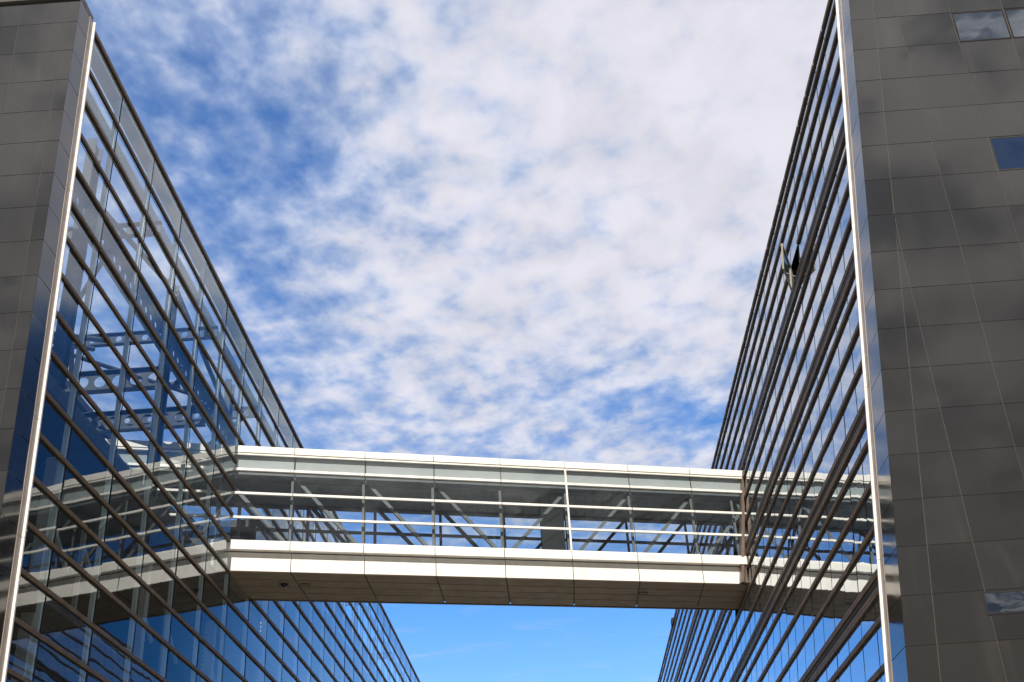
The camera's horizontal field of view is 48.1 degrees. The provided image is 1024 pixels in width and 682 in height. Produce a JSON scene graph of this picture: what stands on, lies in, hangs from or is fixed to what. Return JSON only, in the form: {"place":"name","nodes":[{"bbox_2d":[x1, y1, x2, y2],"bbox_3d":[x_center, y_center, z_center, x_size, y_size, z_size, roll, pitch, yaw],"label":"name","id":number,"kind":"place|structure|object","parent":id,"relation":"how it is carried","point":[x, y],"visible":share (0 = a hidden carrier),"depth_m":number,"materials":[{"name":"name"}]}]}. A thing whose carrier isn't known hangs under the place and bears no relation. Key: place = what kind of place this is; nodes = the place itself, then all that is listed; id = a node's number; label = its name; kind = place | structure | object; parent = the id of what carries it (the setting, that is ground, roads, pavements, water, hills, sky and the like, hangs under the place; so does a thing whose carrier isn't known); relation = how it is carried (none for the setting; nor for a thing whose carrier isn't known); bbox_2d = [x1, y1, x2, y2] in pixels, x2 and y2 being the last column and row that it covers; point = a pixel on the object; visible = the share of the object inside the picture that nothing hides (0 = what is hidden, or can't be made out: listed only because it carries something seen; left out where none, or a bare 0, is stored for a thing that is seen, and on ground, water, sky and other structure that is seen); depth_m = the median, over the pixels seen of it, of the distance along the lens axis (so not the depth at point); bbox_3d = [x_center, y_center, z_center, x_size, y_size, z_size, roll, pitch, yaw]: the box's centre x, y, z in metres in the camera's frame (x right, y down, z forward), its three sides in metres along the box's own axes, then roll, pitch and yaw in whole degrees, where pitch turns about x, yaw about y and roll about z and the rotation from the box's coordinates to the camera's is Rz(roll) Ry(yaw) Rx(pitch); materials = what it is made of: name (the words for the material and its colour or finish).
{"place":"outdoors","nodes":[
{"label":"outdoors","id":0,"kind":"place"},
{"bbox_2d":[50,0,827,681],"label":"sky","id":1,"kind":"structure","parent":0,"point":[503,229],"materials":[{"name":"blue"}]},
{"label":"ground","id":2,"kind":"structure","parent":0,"visible":0},
{"bbox_2d":[0,0,419,681],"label":"office building","id":3,"kind":"structure","parent":2,"relation":"on","point":[108,572],"depth_m":32.45,"materials":[{"name":"blue glass"}]},
{"bbox_2d":[105,439,747,610],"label":"skybridge","id":4,"kind":"object","parent":3,"relation":"on","point":[551,496],"visible":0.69,"depth_m":43.46,"materials":[{"name":"white painted metal"},{"name":"glass"},{"name":"dark metal"}]},
{"bbox_2d":[278,582,289,587],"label":"security camera","id":5,"kind":"object","parent":4,"relation":"attached to","point":[284,584],"visible":1,"depth_m":41.26,"materials":[{"name":"black plastic"}]},
{"bbox_2d":[658,0,1023,681],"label":"office tower","id":6,"kind":"structure","parent":2,"relation":"on","point":[870,443],"depth_m":26.75,"materials":[{"name":"grey"}]},
{"bbox_2d":[951,9,1011,41],"bbox_3d":[11.521,-7.734,28.204,1.271,0.928,0.076,-4,-30,1],"label":"window","id":7,"kind":"structure","parent":6,"relation":"in","point":[988,24],"depth_m":28.19,"materials":[{"name":"grey glass"}]},
{"bbox_2d":[981,589,1023,614],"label":"window","id":8,"kind":"structure","parent":6,"relation":"in","point":[998,602],"depth_m":21.84,"materials":[{"name":"clear glass"}]},
{"bbox_2d":[988,135,1023,170],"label":"window","id":9,"kind":"structure","parent":6,"relation":"in","point":[1009,150],"depth_m":26.48,"materials":[{"name":"blue glass"}]},
{"bbox_2d":[1004,8,1023,37],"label":"window","id":10,"kind":"structure","parent":6,"relation":"in","point":[1015,16],"depth_m":28.21,"materials":[{"name":"clear glass"}]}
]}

